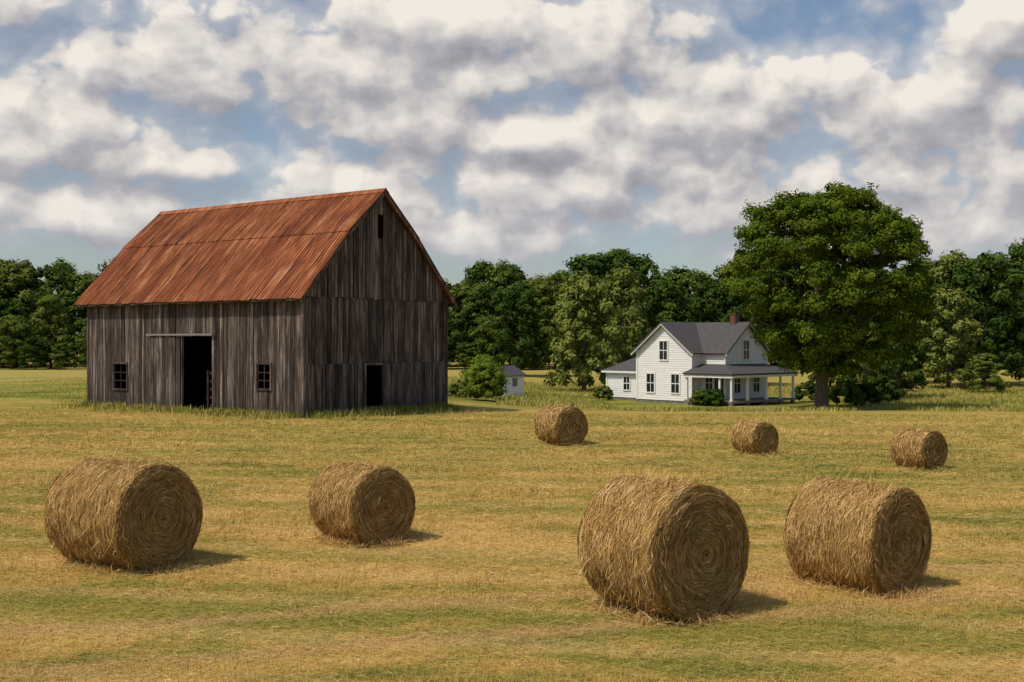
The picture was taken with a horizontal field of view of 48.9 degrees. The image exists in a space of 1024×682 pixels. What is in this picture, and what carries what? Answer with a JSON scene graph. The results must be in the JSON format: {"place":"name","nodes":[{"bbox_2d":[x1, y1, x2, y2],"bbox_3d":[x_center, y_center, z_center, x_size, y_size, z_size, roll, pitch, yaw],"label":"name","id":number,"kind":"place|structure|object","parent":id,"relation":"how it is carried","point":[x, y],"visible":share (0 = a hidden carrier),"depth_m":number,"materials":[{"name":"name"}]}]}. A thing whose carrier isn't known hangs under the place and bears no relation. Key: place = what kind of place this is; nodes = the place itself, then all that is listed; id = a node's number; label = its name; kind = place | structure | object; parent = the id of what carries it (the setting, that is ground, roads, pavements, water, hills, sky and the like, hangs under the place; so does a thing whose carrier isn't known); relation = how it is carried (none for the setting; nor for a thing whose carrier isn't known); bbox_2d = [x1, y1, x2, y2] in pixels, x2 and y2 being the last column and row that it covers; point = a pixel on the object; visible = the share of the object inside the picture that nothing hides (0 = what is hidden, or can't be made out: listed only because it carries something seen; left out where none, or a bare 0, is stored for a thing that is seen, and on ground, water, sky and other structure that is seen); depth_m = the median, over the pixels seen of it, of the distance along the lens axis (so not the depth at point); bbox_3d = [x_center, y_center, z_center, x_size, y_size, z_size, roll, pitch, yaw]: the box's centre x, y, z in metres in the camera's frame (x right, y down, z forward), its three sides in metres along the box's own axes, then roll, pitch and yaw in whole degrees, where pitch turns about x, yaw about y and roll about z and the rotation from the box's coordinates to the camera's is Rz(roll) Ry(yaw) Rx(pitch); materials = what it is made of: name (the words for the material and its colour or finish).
{"place":"outdoors","nodes":[
{"label":"outdoors","id":0,"kind":"place"},
{"bbox_2d":[33,399,483,420],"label":"barn edge grass","id":1,"kind":"structure","parent":0,"point":[266,414],"depth_m":55.60,"materials":[{"name":"green plant"}]},
{"bbox_2d":[0,353,1023,681],"bbox_3d":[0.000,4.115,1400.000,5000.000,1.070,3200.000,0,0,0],"label":"ground","id":2,"kind":"structure","parent":0,"point":[52,373],"depth_m":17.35,"materials":[{"name":"plant"}]},
{"bbox_2d":[40,445,203,575],"bbox_3d":[-6.216,2.662,18.198,2.796,1.956,2.328,0,0,31],"label":"hay bale","id":3,"kind":"object","parent":2,"relation":"on","point":[130,515],"visible":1,"depth_m":17.60},
{"bbox_2d":[74,188,457,418],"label":"wooden barn","id":4,"kind":"structure","parent":2,"relation":"on","point":[333,301],"depth_m":57.38,"materials":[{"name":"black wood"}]},
{"bbox_2d":[150,337,179,408],"bbox_3d":[-17.861,1.656,58.041,2.360,3.711,0.057,0,0,36],"label":"sliding door","id":5,"kind":"structure","parent":4,"relation":"in","point":[162,349],"depth_m":58.06,"materials":[{"name":"grey wood"}]},
{"bbox_2d":[305,451,417,547],"bbox_3d":[-2.704,2.837,20.373,1.905,1.607,2.322,0,0,-44],"label":"hay bale","id":6,"kind":"object","parent":2,"relation":"on","point":[364,503],"visible":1,"depth_m":19.89},
{"bbox_2d":[448,379,468,396],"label":"shrub","id":7,"kind":"object","parent":2,"relation":"on","point":[453,387],"visible":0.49,"depth_m":75.68,"materials":[{"name":"green plant"}]},
{"bbox_2d":[459,354,509,398],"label":"bush","id":8,"kind":"object","parent":2,"relation":"on","point":[484,376],"visible":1,"depth_m":72.18,"materials":[{"name":"green plant"}]},
{"bbox_2d":[0,238,1023,391],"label":"tree line","id":9,"kind":"object","parent":2,"relation":"on","point":[979,329],"visible":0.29,"depth_m":145.51,"materials":[{"name":"green plant"}]},
{"bbox_2d":[502,365,526,395],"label":"garden shed","id":10,"kind":"structure","parent":2,"relation":"on","point":[515,377],"depth_m":83.78,"materials":[{"name":"white paint"}]},
{"bbox_2d":[513,378,517,385],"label":"door and window","id":11,"kind":"structure","parent":10,"relation":"in","point":[515,380],"depth_m":83.60,"materials":[{"name":"grey glass"}]},
{"bbox_2d":[485,281,552,369],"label":"deciduous tree","id":12,"kind":"object","parent":2,"relation":"on","point":[521,295],"visible":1,"depth_m":123.17,"materials":[{"name":"green plant"}]},
{"bbox_2d":[534,401,587,445],"bbox_3d":[1.641,2.858,39.379,1.894,1.551,2.318,0,0,-34],"label":"hay bale","id":13,"kind":"object","parent":2,"relation":"on","point":[561,425],"visible":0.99,"depth_m":38.93},
{"bbox_2d":[543,270,625,390],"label":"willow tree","id":14,"kind":"object","parent":2,"relation":"on","point":[571,320],"visible":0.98,"depth_m":99.83,"materials":[{"name":"green plant"}]},
{"bbox_2d":[592,385,613,399],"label":"shrub","id":15,"kind":"object","parent":2,"relation":"on","point":[604,391],"visible":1,"depth_m":87.71,"materials":[{"name":"green plant"}]},
{"bbox_2d":[590,262,650,377],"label":"deciduous tree","id":16,"kind":"object","parent":2,"relation":"on","point":[622,284],"visible":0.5,"depth_m":105.78,"materials":[{"name":"green plant"}]},
{"bbox_2d":[626,278,695,359],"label":"deciduous tree","id":17,"kind":"object","parent":2,"relation":"on","point":[670,295],"visible":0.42,"depth_m":110.86,"materials":[{"name":"green plant"}]},
{"bbox_2d":[574,464,754,628],"bbox_3d":[2.039,2.627,15.098,2.334,2.035,2.467,0,0,-37],"label":"hay bale","id":18,"kind":"object","parent":2,"relation":"on","point":[674,549],"visible":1,"depth_m":14.53},
{"bbox_2d":[601,313,797,405],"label":"white farmhouse","id":19,"kind":"object","parent":2,"relation":"on","point":[675,362],"visible":0.86,"depth_m":83.46,"materials":[{"name":"paint"}]},
{"bbox_2d":[624,341,758,392],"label":"window panes","id":20,"kind":"structure","parent":19,"relation":"in","point":[746,343],"depth_m":83.37,"materials":[{"name":"black glass"}]},
{"bbox_2d":[689,388,709,404],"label":"shrub","id":21,"kind":"object","parent":2,"relation":"on","point":[697,395],"visible":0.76,"depth_m":79.17,"materials":[{"name":"green plant"}]},
{"bbox_2d":[702,388,725,405],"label":"shrub","id":22,"kind":"object","parent":2,"relation":"on","point":[716,396],"visible":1,"depth_m":78.18,"materials":[{"name":"green plant"}]},
{"bbox_2d":[690,281,760,328],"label":"deciduous tree","id":23,"kind":"object","parent":2,"relation":"on","point":[719,298],"visible":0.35,"depth_m":109.30,"materials":[{"name":"green plant"}]},
{"bbox_2d":[731,417,779,454],"bbox_3d":[7.761,2.997,36.100,1.510,1.246,1.974,0,0,-28],"label":"hay bale","id":24,"kind":"object","parent":2,"relation":"on","point":[756,437],"visible":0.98,"depth_m":35.70},
{"bbox_2d":[794,379,828,400],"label":"shrub","id":25,"kind":"object","parent":2,"relation":"on","point":[809,386],"visible":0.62,"depth_m":85.47,"materials":[{"name":"green plant"}]},
{"bbox_2d":[718,181,943,408],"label":"oak tree","id":26,"kind":"object","parent":2,"relation":"on","point":[826,338],"visible":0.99,"depth_m":69.80,"materials":[{"name":"green plant"}]},
{"bbox_2d":[828,379,866,405],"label":"shrub","id":27,"kind":"object","parent":2,"relation":"on","point":[850,390],"visible":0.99,"depth_m":78.45,"materials":[{"name":"green plant"}]},
{"bbox_2d":[780,472,937,602],"bbox_3d":[5.080,2.759,16.623,2.086,1.749,2.470,0,0,-38],"label":"hay bale","id":28,"kind":"object","parent":2,"relation":"on","point":[848,534],"visible":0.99,"depth_m":16.09},
{"bbox_2d":[846,382,884,404],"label":"shrub","id":29,"kind":"object","parent":2,"relation":"on","point":[872,394],"visible":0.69,"depth_m":79.33,"materials":[{"name":"green plant"}]},
{"bbox_2d":[832,331,899,391],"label":"deciduous tree","id":30,"kind":"object","parent":2,"relation":"on","point":[891,369],"visible":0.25,"depth_m":86.99,"materials":[{"name":"green plant"}]},
{"bbox_2d":[861,374,903,401],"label":"shrub","id":31,"kind":"object","parent":2,"relation":"on","point":[887,383],"visible":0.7,"depth_m":83.39,"materials":[{"name":"green plant"}]},
{"bbox_2d":[857,319,931,394],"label":"deciduous tree","id":32,"kind":"object","parent":2,"relation":"on","point":[916,374],"visible":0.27,"depth_m":90.97,"materials":[{"name":"green plant"}]},
{"bbox_2d":[889,424,955,469],"bbox_3d":[11.615,2.994,32.137,1.644,1.256,1.961,0,0,-33],"label":"hay bale","id":33,"kind":"object","parent":2,"relation":"on","point":[920,448],"visible":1,"depth_m":31.73},
{"bbox_2d":[0,375,1023,411],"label":"meadow grass","id":34,"kind":"structure","parent":0,"point":[1011,404],"depth_m":80.40,"materials":[{"name":"green plant"}]},
{"bbox_2d":[0,0,1023,333],"label":"sky","id":35,"kind":"structure","parent":0,"point":[536,135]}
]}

